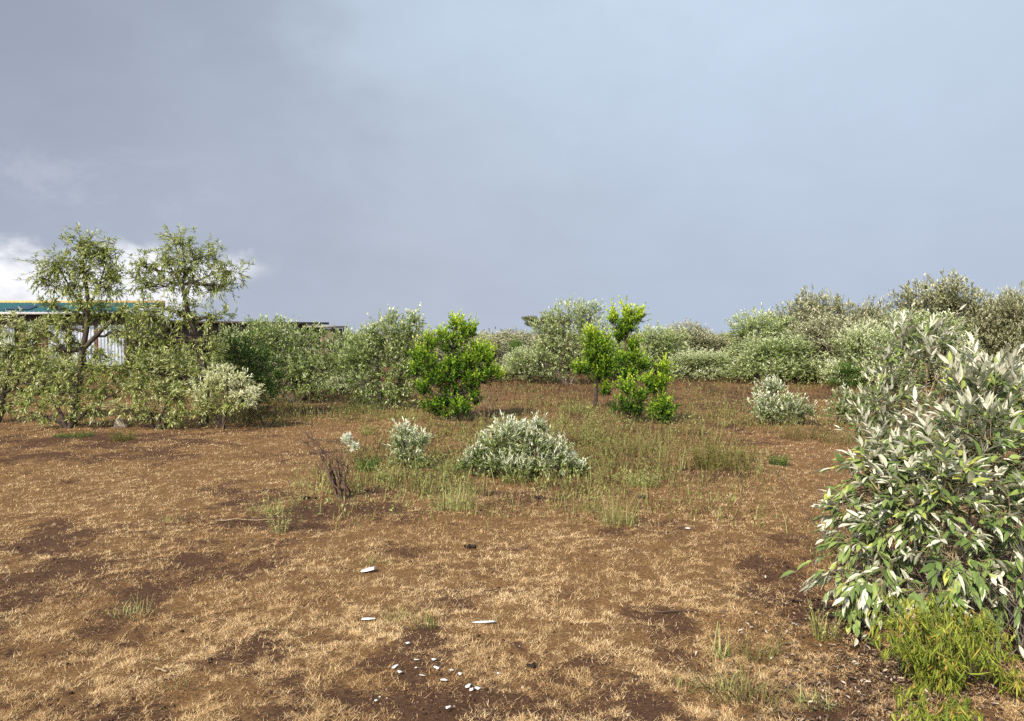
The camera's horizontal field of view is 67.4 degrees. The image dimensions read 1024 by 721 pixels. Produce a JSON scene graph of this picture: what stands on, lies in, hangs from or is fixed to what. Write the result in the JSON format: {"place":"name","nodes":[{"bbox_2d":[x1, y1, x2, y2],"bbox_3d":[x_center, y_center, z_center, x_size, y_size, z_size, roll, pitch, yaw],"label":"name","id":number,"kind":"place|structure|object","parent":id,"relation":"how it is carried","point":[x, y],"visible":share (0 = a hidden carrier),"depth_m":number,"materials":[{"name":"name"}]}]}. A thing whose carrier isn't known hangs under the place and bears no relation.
{"place":"outdoors","nodes":[
{"label":"outdoors","id":0,"kind":"place"},
{"bbox_2d":[165,320,328,366],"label":"plank shed","id":1,"kind":"structure","parent":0,"point":[215,326],"depth_m":39.22,"materials":[{"name":"wood"}]},
{"bbox_2d":[0,336,1023,720],"bbox_3d":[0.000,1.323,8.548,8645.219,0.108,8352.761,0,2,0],"label":"ground","id":2,"kind":"structure","parent":0,"point":[306,544],"depth_m":5.13,"materials":[{"name":"soil"}]},
{"bbox_2d":[0,307,53,421],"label":"willowy bush","id":3,"kind":"object","parent":2,"relation":"on","point":[8,356],"visible":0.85,"depth_m":14.18,"materials":[{"name":"green plant"}]},
{"bbox_2d":[0,345,93,396],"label":"thicket bush","id":4,"kind":"object","parent":2,"relation":"on","point":[49,356],"visible":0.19,"depth_m":20.84,"materials":[{"name":"green plant"}]},
{"bbox_2d":[7,354,139,428],"bbox_3d":[-7.467,0.523,13.088,2.256,1.321,0.994,0,2,0],"label":"willowy bush","id":5,"kind":"object","parent":2,"relation":"on","point":[74,417],"visible":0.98,"depth_m":13.08,"materials":[{"name":"green plant"}]},
{"bbox_2d":[53,431,96,438],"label":"weed tuft","id":6,"kind":"object","parent":2,"relation":"on","point":[74,435],"visible":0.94,"depth_m":11.96,"materials":[{"name":"green plant"}]},
{"bbox_2d":[11,223,142,425],"bbox_3d":[-7.564,-0.620,13.589,2.242,3.601,1.068,0,2,0],"label":"willowy tree","id":7,"kind":"object","parent":2,"relation":"on","point":[112,276],"visible":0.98,"depth_m":13.52,"materials":[{"name":"green plant"}]},
{"bbox_2d":[0,301,164,370],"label":"tin shed","id":8,"kind":"structure","parent":2,"relation":"on","point":[26,306],"depth_m":33.96,"materials":[{"name":"white metal"}]},
{"bbox_2d":[114,418,127,427],"bbox_3d":[-6.808,1.151,13.338,0.208,0.295,0.194,-2,3,-43],"label":"stone","id":9,"kind":"object","parent":2,"relation":"on","point":[122,424],"visible":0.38,"depth_m":13.29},
{"bbox_2d":[107,428,138,441],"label":"weed tuft","id":10,"kind":"object","parent":2,"relation":"on","point":[130,436],"visible":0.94,"depth_m":11.52,"materials":[{"name":"green plant"}]},
{"bbox_2d":[102,595,158,619],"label":"weed tuft","id":11,"kind":"object","parent":2,"relation":"on","point":[126,610],"visible":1,"depth_m":4.41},
{"bbox_2d":[107,370,194,429],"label":"willowy bush","id":12,"kind":"object","parent":2,"relation":"on","point":[174,394],"visible":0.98,"depth_m":13.01,"materials":[{"name":"green plant"}]},
{"bbox_2d":[113,345,227,395],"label":"thicket bush","id":13,"kind":"object","parent":2,"relation":"on","point":[192,355],"visible":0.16,"depth_m":20.77,"materials":[{"name":"green plant"}]},
{"bbox_2d":[161,510,179,522],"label":"weed tuft","id":14,"kind":"object","parent":2,"relation":"on","point":[168,518],"visible":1,"depth_m":6.57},
{"bbox_2d":[107,223,254,425],"bbox_3d":[-5.761,-0.636,13.444,2.411,3.554,1.484,-1,2,-20],"label":"willowy tree","id":15,"kind":"object","parent":2,"relation":"on","point":[178,373],"visible":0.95,"depth_m":13.32,"materials":[{"name":"green plant"}]},
{"bbox_2d":[136,655,227,704],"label":"weed tuft","id":16,"kind":"object","parent":2,"relation":"on","point":[175,696],"visible":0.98,"depth_m":3.48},
{"bbox_2d":[181,363,264,428],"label":"silvery bush","id":17,"kind":"object","parent":2,"relation":"on","point":[228,403],"visible":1,"depth_m":12.88,"materials":[{"name":"green plant"}]},
{"bbox_2d":[206,327,264,384],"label":"thicket bush","id":18,"kind":"object","parent":2,"relation":"on","point":[215,359],"visible":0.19,"depth_m":22.60,"materials":[{"name":"green plant"}]},
{"bbox_2d":[215,518,274,520],"bbox_3d":[-2.278,1.357,6.560,0.499,0.022,0.020,0,2,-3],"label":"stick","id":19,"kind":"object","parent":2,"relation":"on","point":[243,519],"visible":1,"depth_m":6.55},
{"bbox_2d":[211,327,286,416],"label":"dark bush","id":20,"kind":"object","parent":2,"relation":"on","point":[243,353],"visible":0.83,"depth_m":14.55,"materials":[{"name":"green plant"}]},
{"bbox_2d":[232,394,302,426],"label":"olive shrub","id":21,"kind":"object","parent":2,"relation":"on","point":[261,411],"visible":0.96,"depth_m":13.33,"materials":[{"name":"green plant"}]},
{"bbox_2d":[243,496,291,514],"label":"weed tuft","id":22,"kind":"object","parent":2,"relation":"on","point":[268,507],"visible":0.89,"depth_m":6.95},
{"bbox_2d":[229,321,310,385],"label":"thicket bush","id":23,"kind":"object","parent":2,"relation":"on","point":[279,354],"visible":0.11,"depth_m":23.58,"materials":[{"name":"green plant"}]},
{"bbox_2d":[254,489,302,533],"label":"weed tuft","id":24,"kind":"object","parent":2,"relation":"on","point":[277,518],"visible":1,"depth_m":6.20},
{"bbox_2d":[219,312,357,403],"bbox_3d":[-5.206,-0.033,18.040,3.227,2.249,1.445,0,2,-10],"label":"silvery bush","id":25,"kind":"object","parent":2,"relation":"on","point":[302,381],"visible":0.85,"depth_m":17.93,"materials":[{"name":"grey plant"}]},
{"bbox_2d":[295,424,352,499],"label":"dead shrub","id":26,"kind":"object","parent":2,"relation":"on","point":[342,489],"visible":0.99,"depth_m":7.54,"materials":[{"name":"plant"}]},
{"bbox_2d":[307,326,346,380],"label":"wooden privy","id":27,"kind":"structure","parent":2,"relation":"on","point":[330,328],"depth_m":24.97,"materials":[{"name":"grey wood"}]},
{"bbox_2d":[310,351,371,394],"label":"thicket bush","id":28,"kind":"object","parent":2,"relation":"on","point":[338,378],"visible":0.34,"depth_m":20.67,"materials":[{"name":"green plant"}]},
{"bbox_2d":[308,330,385,373],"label":"thicket bush","id":29,"kind":"object","parent":2,"relation":"on","point":[374,366],"visible":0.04,"depth_m":29.69,"materials":[{"name":"green plant"}]},
{"bbox_2d":[340,432,359,457],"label":"white bush","id":30,"kind":"object","parent":2,"relation":"on","point":[347,437],"visible":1,"depth_m":9.32,"materials":[{"name":"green plant"}]},
{"bbox_2d":[327,397,382,414],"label":"weed tuft","id":31,"kind":"object","parent":2,"relation":"on","point":[361,407],"visible":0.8,"depth_m":15.70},
{"bbox_2d":[357,423,375,435],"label":"weed tuft","id":32,"kind":"object","parent":2,"relation":"on","point":[370,431],"visible":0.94,"depth_m":12.34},
{"bbox_2d":[360,566,374,571],"bbox_3d":[-0.979,1.414,5.211,0.095,0.032,0.058,0,2,0],"label":"white scrap","id":33,"kind":"object","parent":2,"relation":"on","point":[368,569],"visible":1,"depth_m":5.20,"materials":[{"name":"paper"}]},
{"bbox_2d":[351,456,388,471],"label":"weed tuft","id":34,"kind":"object","parent":2,"relation":"on","point":[364,464],"visible":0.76,"depth_m":9.13,"materials":[{"name":"green plant"}]},
{"bbox_2d":[362,554,380,566],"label":"weed tuft","id":35,"kind":"object","parent":2,"relation":"on","point":[369,559],"visible":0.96,"depth_m":5.39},
{"bbox_2d":[331,303,433,409],"bbox_3d":[-2.767,-0.089,16.486,2.024,2.356,1.547,-1,2,-25],"label":"silvery bush","id":36,"kind":"object","parent":2,"relation":"on","point":[392,396],"visible":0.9,"depth_m":16.42,"materials":[{"name":"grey plant"}]},
{"bbox_2d":[371,464,405,478],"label":"weed tuft","id":37,"kind":"object","parent":2,"relation":"on","point":[386,472],"visible":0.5,"depth_m":8.68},
{"bbox_2d":[374,601,411,623],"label":"weed tuft","id":38,"kind":"object","parent":2,"relation":"on","point":[395,614],"visible":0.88,"depth_m":4.39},
{"bbox_2d":[367,405,429,420],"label":"weed tuft","id":39,"kind":"object","parent":2,"relation":"on","point":[399,416],"visible":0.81,"depth_m":14.57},
{"bbox_2d":[382,417,433,470],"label":"white bush","id":40,"kind":"object","parent":2,"relation":"on","point":[403,452],"visible":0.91,"depth_m":9.21,"materials":[{"name":"green plant"}]},
{"bbox_2d":[403,605,440,628],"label":"weed tuft","id":41,"kind":"object","parent":2,"relation":"on","point":[425,620],"visible":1,"depth_m":4.24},
{"bbox_2d":[390,326,458,374],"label":"thicket bush","id":42,"kind":"object","parent":2,"relation":"on","point":[439,348],"visible":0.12,"depth_m":30.54,"materials":[{"name":"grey plant"}]},
{"bbox_2d":[428,453,476,475],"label":"weed tuft","id":43,"kind":"object","parent":2,"relation":"on","point":[449,466],"visible":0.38,"depth_m":9.02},
{"bbox_2d":[402,309,506,420],"bbox_3d":[-1.068,0.108,14.435,1.936,2.162,0.996,0,2,0],"label":"green bush","id":44,"kind":"object","parent":2,"relation":"on","point":[449,370],"visible":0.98,"depth_m":14.35,"materials":[{"name":"green plant"}]},
{"bbox_2d":[426,476,490,512],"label":"weed tuft","id":45,"kind":"object","parent":2,"relation":"on","point":[453,506],"visible":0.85,"depth_m":6.99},
{"bbox_2d":[430,332,511,375],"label":"thicket bush","id":46,"kind":"object","parent":2,"relation":"on","point":[498,352],"visible":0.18,"depth_m":29.80,"materials":[{"name":"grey plant"}]},
{"bbox_2d":[472,620,495,622],"bbox_3d":[-0.156,1.457,4.287,0.141,0.014,0.016,0,2,0],"label":"white scrap","id":47,"kind":"object","parent":2,"relation":"on","point":[489,621],"visible":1,"depth_m":4.28,"materials":[{"name":"paper"}]},
{"bbox_2d":[471,386,500,422],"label":"dead shrub","id":48,"kind":"object","parent":2,"relation":"on","point":[492,410],"visible":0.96,"depth_m":13.96,"materials":[{"name":"plant"}]},
{"bbox_2d":[1,368,1012,533],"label":"wild grass","id":49,"kind":"structure","parent":2,"relation":"on","point":[623,462],"depth_m":10.32,"materials":[{"name":"plant"}]},
{"bbox_2d":[495,466,527,484],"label":"weed tuft","id":50,"kind":"object","parent":2,"relation":"on","point":[510,480],"visible":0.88,"depth_m":8.41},
{"bbox_2d":[0,398,1023,720],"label":"dry straw","id":51,"kind":"object","parent":2,"relation":"on","point":[366,678],"visible":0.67,"depth_m":4.40,"materials":[{"name":"plant"}]},
{"bbox_2d":[479,326,552,370],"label":"thicket bush","id":52,"kind":"object","parent":2,"relation":"on","point":[527,340],"visible":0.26,"depth_m":33.50,"materials":[{"name":"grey plant"}]},
{"bbox_2d":[507,336,527,372],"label":"thicket bush","id":53,"kind":"object","parent":2,"relation":"on","point":[514,344],"visible":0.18,"depth_m":30.89,"materials":[{"name":"green plant"}]},
{"bbox_2d":[449,410,589,480],"bbox_3d":[0.061,0.981,8.787,1.616,0.861,0.807,1,2,21],"label":"white bush","id":54,"kind":"object","parent":2,"relation":"on","point":[478,454],"visible":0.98,"depth_m":8.71,"materials":[{"name":"green plant"}]},
{"bbox_2d":[491,345,562,381],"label":"thicket bush","id":55,"kind":"object","parent":2,"relation":"on","point":[519,373],"visible":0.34,"depth_m":26.74,"materials":[{"name":"green plant"}]},
{"bbox_2d":[526,661,535,667],"bbox_3d":[0.092,1.474,3.709,0.047,0.032,0.038,0,2,0],"label":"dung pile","id":56,"kind":"object","parent":2,"relation":"on","point":[532,665],"visible":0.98,"depth_m":3.70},
{"bbox_2d":[521,315,567,332],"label":"flat topped tree","id":57,"kind":"object","parent":2,"relation":"on","point":[527,317],"visible":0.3,"depth_m":93.76,"materials":[{"name":"green plant"}]},
{"bbox_2d":[506,293,615,384],"bbox_3d":[1.752,-0.706,24.921,4.008,3.030,1.943,0,2,0],"label":"silvery bush","id":58,"kind":"object","parent":2,"relation":"on","point":[566,352],"visible":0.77,"depth_m":24.86,"materials":[{"name":"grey plant"}]},
{"bbox_2d":[554,424,586,443],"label":"weed tuft","id":59,"kind":"object","parent":2,"relation":"on","point":[568,440],"visible":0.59,"depth_m":11.08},
{"bbox_2d":[559,399,595,413],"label":"weed tuft","id":60,"kind":"object","parent":2,"relation":"on","point":[584,410],"visible":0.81,"depth_m":15.72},
{"bbox_2d":[565,495,602,512],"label":"weed tuft","id":61,"kind":"object","parent":2,"relation":"on","point":[586,505],"visible":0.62,"depth_m":6.96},
{"bbox_2d":[568,423,608,442],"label":"weed tuft","id":62,"kind":"object","parent":2,"relation":"on","point":[590,433],"visible":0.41,"depth_m":11.48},
{"bbox_2d":[564,321,627,406],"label":"green bush","id":63,"kind":"object","parent":2,"relation":"on","point":[596,363],"visible":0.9,"depth_m":16.53,"materials":[{"name":"green plant"}]},
{"bbox_2d":[574,453,617,469],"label":"weed tuft","id":64,"kind":"object","parent":2,"relation":"on","point":[609,460],"visible":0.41,"depth_m":9.24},
{"bbox_2d":[581,481,645,527],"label":"weed tuft","id":65,"kind":"object","parent":2,"relation":"on","point":[613,513],"visible":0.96,"depth_m":6.46,"materials":[{"name":"plant"}]},
{"bbox_2d":[586,334,650,379],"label":"thicket bush","id":66,"kind":"object","parent":2,"relation":"on","point":[621,348],"visible":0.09,"depth_m":27.70,"materials":[{"name":"green plant"}]},
{"bbox_2d":[597,430,655,455],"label":"weed tuft","id":67,"kind":"object","parent":2,"relation":"on","point":[629,450],"visible":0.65,"depth_m":10.31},
{"bbox_2d":[608,368,650,422],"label":"green bush","id":68,"kind":"object","parent":2,"relation":"on","point":[639,396],"visible":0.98,"depth_m":13.86,"materials":[{"name":"green plant"}]},
{"bbox_2d":[604,295,659,400],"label":"green bush","id":69,"kind":"object","parent":2,"relation":"on","point":[627,321],"visible":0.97,"depth_m":15.23,"materials":[{"name":"green plant"}]},
{"bbox_2d":[622,466,661,488],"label":"weed tuft","id":70,"kind":"object","parent":2,"relation":"on","point":[639,482],"visible":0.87,"depth_m":8.19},
{"bbox_2d":[274,311,1014,368],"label":"thicket","id":71,"kind":"object","parent":2,"relation":"on","point":[491,333],"depth_m":43.43,"materials":[{"name":"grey plant"}]},
{"bbox_2d":[633,352,682,423],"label":"green bush","id":72,"kind":"object","parent":2,"relation":"on","point":[652,383],"visible":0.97,"depth_m":13.76,"materials":[{"name":"green plant"}]},
{"bbox_2d":[636,320,695,378],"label":"thicket bush","id":73,"kind":"object","parent":2,"relation":"on","point":[654,338],"visible":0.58,"depth_m":28.56,"materials":[{"name":"green plant"}]},
{"bbox_2d":[654,610,697,612],"bbox_3d":[0.943,1.434,4.398,0.277,0.024,0.018,0,2,-14],"label":"stick","id":74,"kind":"object","parent":2,"relation":"on","point":[673,610],"visible":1,"depth_m":4.39,"materials":[{"name":"brown wood"}]},
{"bbox_2d":[666,673,711,693],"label":"weed tuft","id":75,"kind":"object","parent":2,"relation":"on","point":[678,681],"visible":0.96,"depth_m":3.47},
{"bbox_2d":[654,317,724,373],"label":"thicket bush","id":76,"kind":"object","parent":2,"relation":"on","point":[700,339],"visible":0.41,"depth_m":31.48,"materials":[{"name":"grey plant"}]},
{"bbox_2d":[677,418,701,435],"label":"weed tuft","id":77,"kind":"object","parent":2,"relation":"on","point":[698,425],"visible":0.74,"depth_m":12.36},
{"bbox_2d":[668,347,739,381],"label":"thicket bush","id":78,"kind":"object","parent":2,"relation":"on","point":[691,360],"visible":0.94,"depth_m":26.68,"materials":[{"name":"green plant"}]},
{"bbox_2d":[698,622,744,662],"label":"weed tuft","id":79,"kind":"object","parent":2,"relation":"on","point":[720,649],"visible":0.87,"depth_m":3.87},
{"bbox_2d":[686,439,764,472],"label":"tuft","id":80,"kind":"object","parent":2,"relation":"on","point":[726,461],"visible":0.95,"depth_m":9.07,"materials":[{"name":"green plant"}]},
{"bbox_2d":[703,333,750,369],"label":"thicket bush","id":81,"kind":"object","parent":2,"relation":"on","point":[721,338],"visible":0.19,"depth_m":32.59,"materials":[{"name":"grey plant"}]},
{"bbox_2d":[678,653,784,709],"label":"weed tuft","id":82,"kind":"object","parent":2,"relation":"on","point":[729,687],"visible":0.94,"depth_m":3.44,"materials":[{"name":"plant"}]},
{"bbox_2d":[721,620,793,664],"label":"weed tuft","id":83,"kind":"object","parent":2,"relation":"on","point":[761,650],"visible":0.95,"depth_m":3.81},
{"bbox_2d":[708,661,809,717],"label":"weed tuft","id":84,"kind":"object","parent":2,"relation":"on","point":[760,695],"visible":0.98,"depth_m":3.35,"materials":[{"name":"plant"}]},
{"bbox_2d":[712,302,807,376],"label":"thicket bush","id":85,"kind":"object","parent":2,"relation":"on","point":[753,326],"visible":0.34,"depth_m":28.67,"materials":[{"name":"green plant"}]},
{"bbox_2d":[765,452,790,465],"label":"weed tuft","id":86,"kind":"object","parent":2,"relation":"on","point":[776,461],"visible":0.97,"depth_m":9.51,"materials":[{"name":"green plant"}]},
{"bbox_2d":[718,330,840,384],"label":"thicket bush","id":87,"kind":"object","parent":2,"relation":"on","point":[789,368],"visible":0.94,"depth_m":25.26,"materials":[{"name":"green plant"}]},
{"bbox_2d":[741,375,817,424],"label":"white bush","id":88,"kind":"object","parent":2,"relation":"on","point":[764,409],"visible":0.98,"depth_m":13.68,"materials":[{"name":"green plant"}]},
{"bbox_2d":[773,421,831,439],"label":"tuft","id":89,"kind":"object","parent":2,"relation":"on","point":[810,437],"visible":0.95,"depth_m":11.80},
{"bbox_2d":[757,284,857,366],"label":"thicket bush","id":90,"kind":"object","parent":2,"relation":"on","point":[811,305],"visible":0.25,"depth_m":29.12,"materials":[{"name":"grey plant"}]},
{"bbox_2d":[786,684,843,712],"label":"weed tuft","id":91,"kind":"object","parent":2,"relation":"on","point":[813,700],"visible":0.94,"depth_m":3.36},
{"bbox_2d":[796,522,849,561],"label":"weed tuft","id":92,"kind":"object","parent":2,"relation":"on","point":[824,554],"visible":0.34,"depth_m":5.56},
{"bbox_2d":[772,308,874,380],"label":"thicket bush","id":93,"kind":"object","parent":2,"relation":"on","point":[816,332],"visible":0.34,"depth_m":26.42,"materials":[{"name":"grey plant"}]},
{"bbox_2d":[805,595,854,641],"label":"weed tuft","id":94,"kind":"object","parent":2,"relation":"on","point":[824,632],"visible":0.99,"depth_m":4.03,"materials":[{"name":"plant"}]},
{"bbox_2d":[815,424,865,445],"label":"tuft","id":95,"kind":"object","parent":2,"relation":"on","point":[837,440],"visible":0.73,"depth_m":11.28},
{"bbox_2d":[827,359,867,389],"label":"thicket bush","id":96,"kind":"object","parent":2,"relation":"on","point":[855,371],"visible":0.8,"depth_m":22.31,"materials":[{"name":"green plant"}]},
{"bbox_2d":[672,557,1023,720],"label":"leaf litter","id":97,"kind":"object","parent":2,"relation":"on","point":[869,681],"visible":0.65,"depth_m":3.59,"materials":[{"name":"plant"}]},
{"bbox_2d":[823,382,880,423],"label":"white bush","id":98,"kind":"object","parent":2,"relation":"on","point":[847,406],"visible":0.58,"depth_m":13.91,"materials":[{"name":"green plant"}]},
{"bbox_2d":[817,318,924,389],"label":"thicket bush","id":99,"kind":"object","parent":2,"relation":"on","point":[858,341],"visible":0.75,"depth_m":22.60,"materials":[{"name":"green plant"}]},
{"bbox_2d":[825,293,923,359],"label":"thicket bush","id":100,"kind":"object","parent":2,"relation":"on","point":[875,314],"visible":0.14,"depth_m":27.82,"materials":[{"name":"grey plant"}]},
{"bbox_2d":[774,330,1023,661],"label":"leaved bush","id":101,"kind":"object","parent":2,"relation":"on","point":[893,463],"visible":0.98,"depth_m":4.13,"materials":[{"name":"green plant"}]},
{"bbox_2d":[821,299,1023,525],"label":"leaved bush","id":102,"kind":"object","parent":2,"relation":"on","point":[885,401],"visible":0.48,"depth_m":6.36,"materials":[{"name":"green plant"}]},
{"bbox_2d":[866,301,991,386],"bbox_3d":[13.003,-0.512,24.005,4.005,2.734,3.747,1,2,32],"label":"thicket bush","id":103,"kind":"object","parent":2,"relation":"on","point":[927,320],"visible":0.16,"depth_m":23.57,"materials":[{"name":"green plant"}]},
{"bbox_2d":[889,681,983,720],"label":"wilted plant","id":104,"kind":"object","parent":2,"relation":"on","point":[949,711],"visible":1,"depth_m":3.12,"materials":[{"name":"green plant"}]},
{"bbox_2d":[855,591,1023,698],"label":"wilted plant","id":105,"kind":"object","parent":2,"relation":"on","point":[922,657],"visible":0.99,"depth_m":3.42,"materials":[{"name":"green plant"}]},
{"bbox_2d":[882,268,1016,379],"bbox_3d":[15.782,-1.324,27.898,5.284,4.158,5.400,-2,3,-43],"label":"thicket bush","id":106,"kind":"object","parent":2,"relation":"on","point":[942,298],"visible":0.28,"depth_m":27.31,"materials":[{"name":"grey plant"}]},
{"bbox_2d":[942,293,1023,363],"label":"thicket bush","id":107,"kind":"object","parent":2,"relation":"on","point":[986,320],"visible":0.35,"depth_m":26.23,"materials":[{"name":"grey plant"}]},
{"bbox_2d":[971,652,1023,701],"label":"wilted plant","id":108,"kind":"object","parent":2,"relation":"on","point":[1018,684],"visible":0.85,"depth_m":3.43,"materials":[{"name":"yellow plant"}]},
{"bbox_2d":[981,280,1023,375],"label":"thicket bush","id":109,"kind":"object","parent":2,"relation":"on","point":[1018,305],"visible":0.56,"depth_m":25.74,"materials":[{"name":"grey plant"}]},
{"bbox_2d":[0,0,1023,335],"label":"sky","id":110,"kind":"structure","parent":0,"point":[703,161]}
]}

